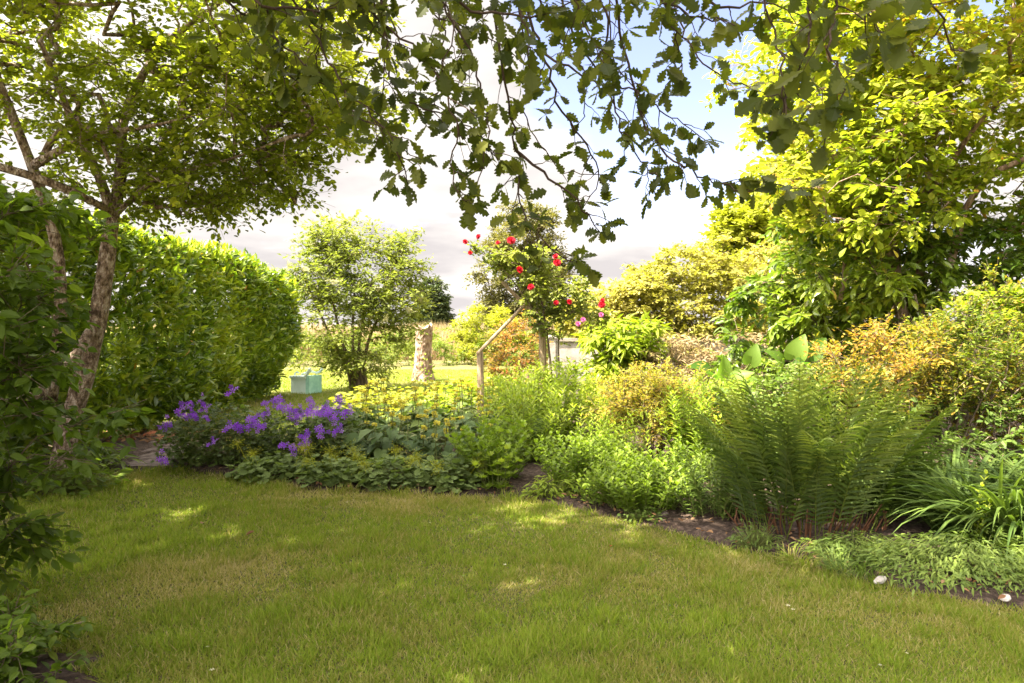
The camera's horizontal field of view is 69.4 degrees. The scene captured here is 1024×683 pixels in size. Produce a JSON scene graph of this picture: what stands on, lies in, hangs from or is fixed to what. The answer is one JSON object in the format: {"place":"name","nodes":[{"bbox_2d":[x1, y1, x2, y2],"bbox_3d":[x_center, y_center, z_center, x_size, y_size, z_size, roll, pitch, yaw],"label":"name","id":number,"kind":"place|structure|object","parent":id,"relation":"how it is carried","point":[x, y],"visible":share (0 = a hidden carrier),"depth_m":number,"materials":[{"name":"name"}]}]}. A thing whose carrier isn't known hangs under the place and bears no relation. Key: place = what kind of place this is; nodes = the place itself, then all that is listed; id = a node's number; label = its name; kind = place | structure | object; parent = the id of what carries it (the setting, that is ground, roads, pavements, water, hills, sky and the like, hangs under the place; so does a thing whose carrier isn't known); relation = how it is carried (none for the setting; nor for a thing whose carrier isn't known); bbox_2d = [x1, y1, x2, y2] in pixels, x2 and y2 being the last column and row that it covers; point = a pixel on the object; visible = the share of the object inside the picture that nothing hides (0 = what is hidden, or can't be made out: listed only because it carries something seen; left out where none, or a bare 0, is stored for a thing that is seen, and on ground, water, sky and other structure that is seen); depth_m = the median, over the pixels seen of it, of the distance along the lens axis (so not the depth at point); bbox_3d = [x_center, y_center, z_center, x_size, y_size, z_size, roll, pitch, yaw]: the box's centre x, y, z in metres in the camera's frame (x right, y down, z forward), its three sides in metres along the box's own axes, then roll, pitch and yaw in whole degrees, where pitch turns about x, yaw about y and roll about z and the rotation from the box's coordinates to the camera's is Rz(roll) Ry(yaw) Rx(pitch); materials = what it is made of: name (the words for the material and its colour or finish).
{"place":"outdoors","nodes":[
{"label":"outdoors","id":0,"kind":"place"},
{"bbox_2d":[6,427,178,499],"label":"hedge soil","id":1,"kind":"structure","parent":0,"point":[141,445],"depth_m":8.71,"materials":[{"name":"brown soil"}]},
{"bbox_2d":[14,443,132,499],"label":"shade plant","id":2,"kind":"object","parent":1,"relation":"on","point":[66,488],"visible":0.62,"depth_m":6.55,"materials":[{"name":"green plant"}]},
{"bbox_2d":[41,442,146,470],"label":"shade plant","id":3,"kind":"object","parent":1,"relation":"on","point":[113,456],"visible":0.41,"depth_m":7.56,"materials":[{"name":"green plant"}]},
{"bbox_2d":[0,180,308,460],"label":"laurel hedge","id":4,"kind":"object","parent":1,"relation":"on","point":[257,315],"visible":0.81,"depth_m":10.74,"materials":[{"name":"green plant"}]},
{"bbox_2d":[100,429,248,442],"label":"leaf litter","id":5,"kind":"object","parent":1,"relation":"on","point":[140,436],"visible":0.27,"depth_m":9.62,"materials":[{"name":"brown plant"}]},
{"bbox_2d":[0,0,414,479],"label":"lichen barked tree","id":6,"kind":"object","parent":1,"relation":"on","point":[174,175],"visible":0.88,"depth_m":6.60,"materials":[{"name":"green plant"}]},
{"bbox_2d":[143,431,155,435],"bbox_3d":[-4.851,1.252,9.924,0.199,0.081,0.107,-17,18,-27],"label":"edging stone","id":7,"kind":"object","parent":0,"point":[151,432],"visible":0.43,"depth_m":9.90,"materials":[{"name":"stone"}]},
{"bbox_2d":[107,441,238,467],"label":"path","id":8,"kind":"structure","parent":0,"point":[150,457],"depth_m":8.15,"materials":[{"name":"stone"}]},
{"bbox_2d":[101,326,886,365],"bbox_3d":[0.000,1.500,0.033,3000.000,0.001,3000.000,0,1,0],"label":"ground","id":9,"kind":"structure","parent":0,"point":[435,362],"depth_m":28.84,"materials":[{"name":"green plant"}]},
{"bbox_2d":[105,325,651,365],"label":"tall weeds","id":10,"kind":"object","parent":9,"relation":"on","point":[437,344],"visible":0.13,"depth_m":27.52,"materials":[{"name":"green plant"}]},
{"bbox_2d":[404,274,456,331],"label":"distant tree","id":11,"kind":"object","parent":9,"relation":"on","point":[441,312],"visible":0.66,"depth_m":88.71,"materials":[{"name":"green plant"}]},
{"bbox_2d":[446,301,538,365],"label":"yellow bush","id":12,"kind":"object","parent":9,"relation":"on","point":[492,318],"visible":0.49,"depth_m":27.55,"materials":[{"name":"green plant"}]},
{"bbox_2d":[462,199,592,331],"bbox_3d":[0.713,-2.893,33.953,6.152,7.507,4.494,0,1,0],"label":"olive leaved tree","id":13,"kind":"object","parent":9,"relation":"on","point":[492,298],"visible":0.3,"depth_m":33.35,"materials":[{"name":"green plant"}]},
{"bbox_2d":[0,0,1023,325],"label":"sky","id":14,"kind":"structure","parent":0,"point":[674,217],"materials":[{"name":"white"}]},
{"bbox_2d":[0,417,1023,682],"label":"lawn","id":15,"kind":"structure","parent":0,"point":[445,527],"depth_m":4.06,"materials":[{"name":"green plant"}]},
{"bbox_2d":[0,647,146,682],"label":"border soil","id":16,"kind":"structure","parent":15,"relation":"on","point":[68,676],"depth_m":3.15,"materials":[{"name":"brown soil"}]},
{"bbox_2d":[0,589,95,682],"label":"leafy seedling","id":17,"kind":"object","parent":16,"relation":"on","point":[18,650],"visible":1,"depth_m":3.01,"materials":[{"name":"green plant"}]},
{"bbox_2d":[0,173,156,608],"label":"leafy shrub","id":18,"kind":"object","parent":15,"relation":"on","point":[19,358],"visible":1,"depth_m":3.85,"materials":[{"name":"green plant"}]},
{"bbox_2d":[3,475,1021,682],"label":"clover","id":19,"kind":"object","parent":15,"relation":"on","point":[662,674],"visible":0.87,"depth_m":3.88,"materials":[{"name":"green plant"}]},
{"bbox_2d":[183,0,1003,287],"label":"oak tree","id":20,"kind":"object","parent":15,"relation":"on","point":[781,129],"visible":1,"depth_m":2.82,"materials":[{"name":"green plant"}]},
{"bbox_2d":[166,416,1023,611],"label":"flower bed","id":21,"kind":"object","parent":15,"relation":"on","point":[719,526],"visible":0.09,"depth_m":5.41,"materials":[{"name":"soil"}]},
{"bbox_2d":[150,384,284,470],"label":"violet geranium","id":22,"kind":"object","parent":21,"relation":"on","point":[213,443],"visible":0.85,"depth_m":7.60,"materials":[{"name":"purple plant"}]},
{"bbox_2d":[225,403,306,451],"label":"bushy perennial","id":23,"kind":"object","parent":21,"relation":"on","point":[284,424],"visible":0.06,"depth_m":8.47,"materials":[{"name":"green plant"}]},
{"bbox_2d":[224,435,320,483],"bbox_3d":[-2.327,1.109,7.179,0.947,0.453,0.800,0,1,0],"label":"ladys mantle","id":24,"kind":"object","parent":21,"relation":"on","point":[278,464],"visible":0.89,"depth_m":7.03,"materials":[{"name":"green plant"}]},
{"bbox_2d":[228,394,395,463],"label":"violet geranium","id":25,"kind":"object","parent":21,"relation":"on","point":[316,432],"visible":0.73,"depth_m":7.60,"materials":[{"name":"purple plant"}]},
{"bbox_2d":[285,436,386,487],"bbox_3d":[-1.695,1.107,7.006,0.963,0.467,0.788,0,1,0],"label":"ladys mantle","id":26,"kind":"object","parent":21,"relation":"on","point":[332,465],"visible":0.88,"depth_m":6.86,"materials":[{"name":"green plant"}]},
{"bbox_2d":[302,401,393,452],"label":"bushy perennial","id":27,"kind":"object","parent":21,"relation":"on","point":[359,418],"visible":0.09,"depth_m":8.52,"materials":[{"name":"green plant"}]},
{"bbox_2d":[320,380,441,424],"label":"bright groundcover","id":28,"kind":"object","parent":21,"relation":"on","point":[394,400],"visible":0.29,"depth_m":10.84,"materials":[{"name":"yellow plant"}]},
{"bbox_2d":[345,378,428,445],"bbox_3d":[-1.470,0.877,8.758,1.339,0.861,1.199,0,1,0],"label":"yellow phlomis","id":29,"kind":"object","parent":21,"relation":"on","point":[416,436],"visible":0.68,"depth_m":8.68,"materials":[{"name":"green plant"}]},
{"bbox_2d":[336,441,440,490],"bbox_3d":[-1.124,1.122,6.868,1.008,0.452,0.776,0,1,0],"label":"ladys mantle","id":30,"kind":"object","parent":21,"relation":"on","point":[372,480],"visible":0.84,"depth_m":6.72,"materials":[{"name":"green plant"}]},
{"bbox_2d":[333,398,444,466],"bbox_3d":[-1.274,1.030,7.765,1.152,0.804,1.104,-1,2,-38],"label":"yellow phlomis","id":31,"kind":"object","parent":21,"relation":"on","point":[394,436],"visible":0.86,"depth_m":7.57,"materials":[{"name":"green plant"}]},
{"bbox_2d":[372,380,476,431],"bbox_3d":[-1.101,0.901,9.941,1.628,0.850,1.424,0,1,0],"label":"yellow phlomis","id":32,"kind":"object","parent":21,"relation":"on","point":[425,405],"visible":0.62,"depth_m":9.79,"materials":[{"name":"green plant"}]},
{"bbox_2d":[406,446,485,492],"bbox_3d":[-0.589,1.140,6.817,0.783,0.436,0.788,0,1,0],"label":"ladys mantle","id":33,"kind":"object","parent":21,"relation":"on","point":[451,473],"visible":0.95,"depth_m":6.66,"materials":[{"name":"green plant"}]},
{"bbox_2d":[395,379,498,442],"bbox_3d":[-0.753,0.885,8.893,1.296,0.865,1.203,-1,2,-37],"label":"yellow phlomis","id":34,"kind":"object","parent":21,"relation":"on","point":[439,411],"visible":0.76,"depth_m":8.89,"materials":[{"name":"green plant"}]},
{"bbox_2d":[406,403,508,463],"bbox_3d":[-0.603,1.072,7.687,1.198,0.815,1.132,0,1,0],"label":"yellow phlomis","id":35,"kind":"object","parent":21,"relation":"on","point":[434,425],"visible":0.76,"depth_m":7.55,"materials":[{"name":"green plant"}]},
{"bbox_2d":[410,370,510,417],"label":"bright groundcover","id":36,"kind":"object","parent":21,"relation":"on","point":[448,398],"visible":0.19,"depth_m":10.78,"materials":[{"name":"yellow plant"}]},
{"bbox_2d":[445,414,540,481],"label":"lobed leaf plant","id":37,"kind":"object","parent":21,"relation":"on","point":[487,443],"visible":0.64,"depth_m":6.84,"materials":[{"name":"green plant"}]},
{"bbox_2d":[470,442,521,490],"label":"lobed leaf plant","id":38,"kind":"object","parent":21,"relation":"on","point":[502,483],"visible":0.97,"depth_m":6.55,"materials":[{"name":"green plant"}]},
{"bbox_2d":[453,394,550,455],"bbox_3d":[-0.093,0.962,8.354,1.127,0.792,0.925,0,1,-17],"label":"yellow phlomis","id":39,"kind":"object","parent":21,"relation":"on","point":[467,416],"visible":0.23,"depth_m":8.33,"materials":[{"name":"green plant"}]},
{"bbox_2d":[452,375,551,426],"bbox_3d":[-0.082,0.879,10.114,1.646,0.820,1.334,0,1,0],"label":"yellow phlomis","id":40,"kind":"object","parent":21,"relation":"on","point":[464,404],"visible":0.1,"depth_m":10.01,"materials":[{"name":"green plant"}]},
{"bbox_2d":[479,359,536,429],"bbox_3d":[-0.049,0.739,9.004,0.795,1.066,0.865,0,1,0],"label":"tall phlox","id":41,"kind":"object","parent":21,"relation":"on","point":[499,384],"visible":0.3,"depth_m":8.95,"materials":[{"name":"green plant"}]},
{"bbox_2d":[476,281,546,434],"bbox_3d":[-0.006,0.300,9.607,0.912,2.173,0.103,0,1,0],"label":"rose support","id":42,"kind":"object","parent":21,"relation":"on","point":[480,360],"visible":0.46,"depth_m":9.57,"materials":[{"name":"brown wood"}]},
{"bbox_2d":[470,312,553,392],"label":"red tinted shrub","id":43,"kind":"object","parent":21,"relation":"on","point":[494,359],"visible":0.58,"depth_m":11.19,"materials":[{"name":"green plant"}]},
{"bbox_2d":[472,372,577,463],"bbox_3d":[0.132,0.810,7.767,1.159,0.987,1.071,0,1,0],"label":"tall phlox","id":44,"kind":"object","parent":21,"relation":"on","point":[546,419],"visible":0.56,"depth_m":7.74,"materials":[{"name":"green plant"}]},
{"bbox_2d":[523,370,537,416],"bbox_3d":[0.273,0.863,10.625,0.345,0.933,0.335,-1,1,-29],"label":"old stump","id":45,"kind":"object","parent":21,"relation":"on","point":[528,377],"visible":0.04,"depth_m":10.52,"materials":[{"name":"wood"}]},
{"bbox_2d":[463,234,616,418],"bbox_3d":[0.357,-0.026,9.498,1.972,2.631,0.918,0,1,0],"label":"climbing rose","id":46,"kind":"object","parent":21,"relation":"on","point":[535,277],"visible":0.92,"depth_m":9.39,"materials":[{"name":"green plant"}]},
{"bbox_2d":[491,355,603,433],"bbox_3d":[0.446,0.730,9.316,1.523,1.131,1.127,0,1,0],"label":"yellow spurge","id":47,"kind":"object","parent":21,"relation":"on","point":[578,367],"visible":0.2,"depth_m":9.22,"materials":[{"name":"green plant"}]},
{"bbox_2d":[505,358,590,448],"bbox_3d":[0.415,0.734,8.641,1.020,1.096,0.970,1,2,36],"label":"tall phlox","id":48,"kind":"object","parent":21,"relation":"on","point":[539,376],"visible":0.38,"depth_m":8.54,"materials":[{"name":"green plant"}]},
{"bbox_2d":[520,474,580,502],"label":"bed plant","id":49,"kind":"object","parent":21,"relation":"on","point":[543,490],"visible":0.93,"depth_m":6.29,"materials":[{"name":"green plant"}]},
{"bbox_2d":[553,468,597,498],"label":"bed plant","id":50,"kind":"object","parent":21,"relation":"on","point":[575,485],"visible":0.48,"depth_m":6.36,"materials":[{"name":"green plant"}]},
{"bbox_2d":[528,427,634,489],"bbox_3d":[0.625,1.043,6.653,0.979,0.566,0.918,0,1,0],"label":"sedum","id":51,"kind":"object","parent":21,"relation":"on","point":[577,453],"visible":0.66,"depth_m":6.53,"materials":[{"name":"green plant"}]},
{"bbox_2d":[570,465,617,506],"bbox_3d":[0.722,1.175,6.096,0.422,0.325,0.531,-1,1,-22],"label":"sedum","id":52,"kind":"object","parent":21,"relation":"on","point":[597,497],"visible":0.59,"depth_m":6.05,"materials":[{"name":"green plant"}]},
{"bbox_2d":[554,371,647,447],"bbox_3d":[0.984,0.807,8.403,1.074,0.960,1.078,1,1,29],"label":"tall phlox","id":53,"kind":"object","parent":21,"relation":"on","point":[578,414],"visible":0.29,"depth_m":8.38,"materials":[{"name":"green plant"}]},
{"bbox_2d":[563,408,653,473],"bbox_3d":[0.931,0.976,7.146,0.877,0.681,0.827,0,1,0],"label":"tall aster","id":54,"kind":"object","parent":21,"relation":"on","point":[630,434],"visible":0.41,"depth_m":7.04,"materials":[{"name":"green plant"}]},
{"bbox_2d":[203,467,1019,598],"bbox_3d":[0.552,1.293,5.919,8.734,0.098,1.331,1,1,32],"label":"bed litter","id":55,"kind":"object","parent":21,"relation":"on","point":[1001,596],"visible":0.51,"depth_m":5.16,"materials":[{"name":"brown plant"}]},
{"bbox_2d":[568,308,678,421],"bbox_3d":[1.684,0.462,11.264,1.692,1.923,1.482,0,1,0],"label":"lime leaved shrub","id":56,"kind":"object","parent":21,"relation":"on","point":[618,346],"visible":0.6,"depth_m":10.98,"materials":[{"name":"green plant"}]},
{"bbox_2d":[580,443,703,514],"bbox_3d":[1.020,1.091,5.848,0.966,0.508,0.896,0,1,0],"label":"sedum","id":57,"kind":"object","parent":21,"relation":"on","point":[641,487],"visible":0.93,"depth_m":5.77,"materials":[{"name":"green plant"}]},
{"bbox_2d":[617,503,667,524],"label":"bed plant","id":58,"kind":"object","parent":21,"relation":"on","point":[637,515],"visible":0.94,"depth_m":5.59,"materials":[{"name":"green plant"}]},
{"bbox_2d":[580,354,734,464],"bbox_3d":[1.554,0.743,7.553,1.511,1.250,1.293,-1,2,-37],"label":"golden shrub","id":59,"kind":"object","parent":21,"relation":"on","point":[637,395],"visible":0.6,"depth_m":7.42,"materials":[{"name":"yellow plant"}]},
{"bbox_2d":[655,511,668,516],"bbox_3d":[1.140,1.336,5.675,0.127,0.066,0.091,-17,18,-27],"label":"grey stone","id":60,"kind":"object","parent":21,"relation":"on","point":[664,512],"visible":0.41,"depth_m":5.65,"materials":[{"name":"grey stone"}]},
{"bbox_2d":[633,436,717,493],"bbox_3d":[1.397,1.078,6.356,0.799,0.515,0.772,0,1,0],"label":"sedum","id":61,"kind":"object","parent":21,"relation":"on","point":[679,448],"visible":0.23,"depth_m":6.34,"materials":[{"name":"green plant"}]},
{"bbox_2d":[650,369,744,481],"bbox_3d":[1.732,0.784,6.966,0.806,1.063,0.910,1,2,41],"label":"tall aster","id":62,"kind":"object","parent":21,"relation":"on","point":[687,433],"visible":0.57,"depth_m":6.87,"materials":[{"name":"green plant"}]},
{"bbox_2d":[633,326,792,404],"bbox_3d":[3.057,0.506,11.231,2.711,1.615,1.688,0,1,0],"label":"shrub","id":63,"kind":"object","parent":21,"relation":"on","point":[705,354],"visible":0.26,"depth_m":11.11,"materials":[{"name":"beige plant"}]},
{"bbox_2d":[661,442,770,519],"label":"narrow leaved plant","id":64,"kind":"object","parent":21,"relation":"on","point":[721,502],"visible":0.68,"depth_m":5.59,"materials":[{"name":"green plant"}]},
{"bbox_2d":[690,375,746,452],"bbox_3d":[2.160,0.821,8.325,1.094,0.934,1.136,0,1,0],"label":"tall phlox","id":65,"kind":"object","parent":21,"relation":"on","point":[709,382],"visible":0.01,"depth_m":8.21,"materials":[{"name":"green plant"}]},
{"bbox_2d":[685,343,760,424],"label":"leaved plant","id":66,"kind":"object","parent":21,"relation":"on","point":[752,355],"visible":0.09,"depth_m":8.09,"materials":[{"name":"green plant"}]},
{"bbox_2d":[663,373,783,465],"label":"leafy shrub","id":67,"kind":"object","parent":21,"relation":"on","point":[725,382],"visible":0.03,"depth_m":7.50,"materials":[{"name":"green plant"}]},
{"bbox_2d":[723,519,788,553],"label":"bed plant","id":68,"kind":"object","parent":21,"relation":"on","point":[758,543],"visible":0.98,"depth_m":4.91,"materials":[{"name":"green plant"}]},
{"bbox_2d":[747,334,843,443],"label":"leaved plant","id":69,"kind":"object","parent":21,"relation":"on","point":[795,348],"visible":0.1,"depth_m":7.60,"materials":[{"name":"green plant"}]},
{"bbox_2d":[769,538,831,570],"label":"grass tuft","id":70,"kind":"object","parent":21,"relation":"on","point":[792,555],"visible":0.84,"depth_m":4.57,"materials":[{"name":"green plant"}]},
{"bbox_2d":[706,353,895,467],"bbox_3d":[2.738,0.770,6.950,1.720,1.353,1.276,1,1,24],"label":"evergreen shrub","id":71,"kind":"object","parent":21,"relation":"on","point":[774,386],"visible":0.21,"depth_m":6.91,"materials":[{"name":"green plant"}]},
{"bbox_2d":[674,348,978,538],"bbox_3d":[2.168,0.726,5.285,2.164,1.343,1.721,0,1,0],"label":"fern","id":72,"kind":"object","parent":21,"relation":"on","point":[813,456],"visible":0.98,"depth_m":5.03,"materials":[{"name":"green plant"}]},
{"bbox_2d":[789,526,915,568],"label":"leaved groundcover","id":73,"kind":"object","parent":21,"relation":"on","point":[837,544],"visible":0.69,"depth_m":4.64,"materials":[{"name":"green plant"}]},
{"bbox_2d":[805,539,909,582],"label":"ground cover plant","id":74,"kind":"object","parent":21,"relation":"on","point":[837,567],"visible":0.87,"depth_m":4.39,"materials":[{"name":"green plant"}]},
{"bbox_2d":[699,0,1023,442],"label":"magnolia tree","id":75,"kind":"object","parent":21,"relation":"on","point":[930,107],"visible":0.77,"depth_m":8.23,"materials":[{"name":"green plant"}]},
{"bbox_2d":[709,194,1023,439],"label":"cherry laurel","id":76,"kind":"object","parent":21,"relation":"on","point":[799,307],"visible":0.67,"depth_m":8.82,"materials":[{"name":"green plant"}]},
{"bbox_2d":[800,257,1023,465],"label":"orange tipped shrub","id":77,"kind":"object","parent":21,"relation":"on","point":[944,370],"visible":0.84,"depth_m":6.42,"materials":[{"name":"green plant"}]},
{"bbox_2d":[838,441,987,515],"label":"daylily clump","id":78,"kind":"object","parent":21,"relation":"on","point":[932,467],"visible":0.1,"depth_m":5.53,"materials":[{"name":"green plant"}]},
{"bbox_2d":[843,524,1023,597],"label":"leaved groundcover","id":79,"kind":"object","parent":21,"relation":"on","point":[984,559],"visible":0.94,"depth_m":4.27,"materials":[{"name":"green plant"}]},
{"bbox_2d":[849,433,1023,553],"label":"daylily clump","id":80,"kind":"object","parent":21,"relation":"on","point":[942,507],"visible":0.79,"depth_m":4.89,"materials":[{"name":"green plant"}]},
{"bbox_2d":[867,384,1023,474],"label":"evergreen shrub","id":81,"kind":"object","parent":21,"relation":"on","point":[1000,420],"visible":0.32,"depth_m":6.12,"materials":[{"name":"green plant"}]},
{"bbox_2d":[909,277,1023,400],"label":"bright leaved shrub","id":82,"kind":"object","parent":21,"relation":"on","point":[1020,290],"visible":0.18,"depth_m":7.62,"materials":[{"name":"green plant"}]},
{"bbox_2d":[922,430,1023,521],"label":"daylily clump","id":83,"kind":"object","parent":21,"relation":"on","point":[1006,463],"visible":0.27,"depth_m":5.29,"materials":[{"name":"green plant"}]},
{"bbox_2d":[971,469,991,542],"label":"yellow leaved sprig","id":84,"kind":"object","parent":21,"relation":"on","point":[985,505],"visible":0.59,"depth_m":4.69,"materials":[{"name":"green plant"}]},
{"bbox_2d":[1000,594,1010,601],"bbox_3d":[2.632,1.368,3.949,0.069,0.027,0.052,-17,18,-27],"label":"white stone","id":85,"kind":"object","parent":21,"relation":"on","point":[1007,598],"visible":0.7,"depth_m":3.93,"materials":[{"name":"white stone"}]},
{"bbox_2d":[989,546,1023,588],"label":"leaved groundcover","id":86,"kind":"object","parent":21,"relation":"on","point":[1018,574],"visible":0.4,"depth_m":4.20,"materials":[{"name":"green plant"}]},
{"bbox_2d":[873,575,886,583],"bbox_3d":[2.100,1.361,4.222,0.098,0.031,0.045,-17,18,-27],"label":"white stone","id":87,"kind":"object","parent":15,"relation":"on","point":[880,579],"visible":0.94,"depth_m":4.21,"materials":[{"name":"white stone"}]},
{"bbox_2d":[43,318,1001,360],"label":"meadow grass","id":88,"kind":"structure","parent":0,"point":[442,333],"depth_m":31.83,"materials":[{"name":"green plant"}]},
{"bbox_2d":[110,366,1017,435],"bbox_3d":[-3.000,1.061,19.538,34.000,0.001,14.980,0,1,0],"label":"back lawn","id":89,"kind":"structure","parent":0,"point":[439,368],"depth_m":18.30,"materials":[{"name":"green plant"}]},
{"bbox_2d":[289,368,322,393],"bbox_3d":[-4.519,0.847,16.269,0.590,0.581,0.465,1,1,24],"label":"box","id":90,"kind":"object","parent":89,"relation":"on","point":[306,383],"visible":1,"depth_m":16.13,"materials":[{"name":"paint"}]},
{"bbox_2d":[278,209,441,389],"bbox_3d":[-3.525,-0.912,17.092,3.880,4.329,2.902,0,1,0],"label":"elder bush","id":91,"kind":"object","parent":89,"relation":"on","point":[337,259],"visible":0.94,"depth_m":16.68,"materials":[{"name":"green plant"}]},
{"bbox_2d":[407,323,435,381],"bbox_3d":[-2.440,0.301,19.804,0.830,1.623,0.809,0,1,0],"label":"tree stump","id":92,"kind":"object","parent":89,"relation":"on","point":[423,367],"visible":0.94,"depth_m":19.62,"materials":[{"name":"beige wood"}]},
{"bbox_2d":[548,335,792,411],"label":"garden wall","id":93,"kind":"structure","parent":89,"relation":"on","point":[571,352],"depth_m":12.57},
{"bbox_2d":[546,231,855,357],"bbox_3d":[3.340,-0.505,13.588,5.775,3.428,2.930,0,1,0],"label":"pale flowering shrub","id":94,"kind":"object","parent":89,"relation":"on","point":[648,287],"visible":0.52,"depth_m":12.94,"materials":[{"name":"yellow plant"}]},
{"bbox_2d":[688,138,901,335],"bbox_3d":[6.473,-1.818,17.017,4.855,6.149,4.155,-1,2,-33],"label":"yellow green tree","id":95,"kind":"object","parent":89,"relation":"on","point":[743,221],"visible":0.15,"depth_m":16.38,"materials":[{"name":"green plant"}]}
]}

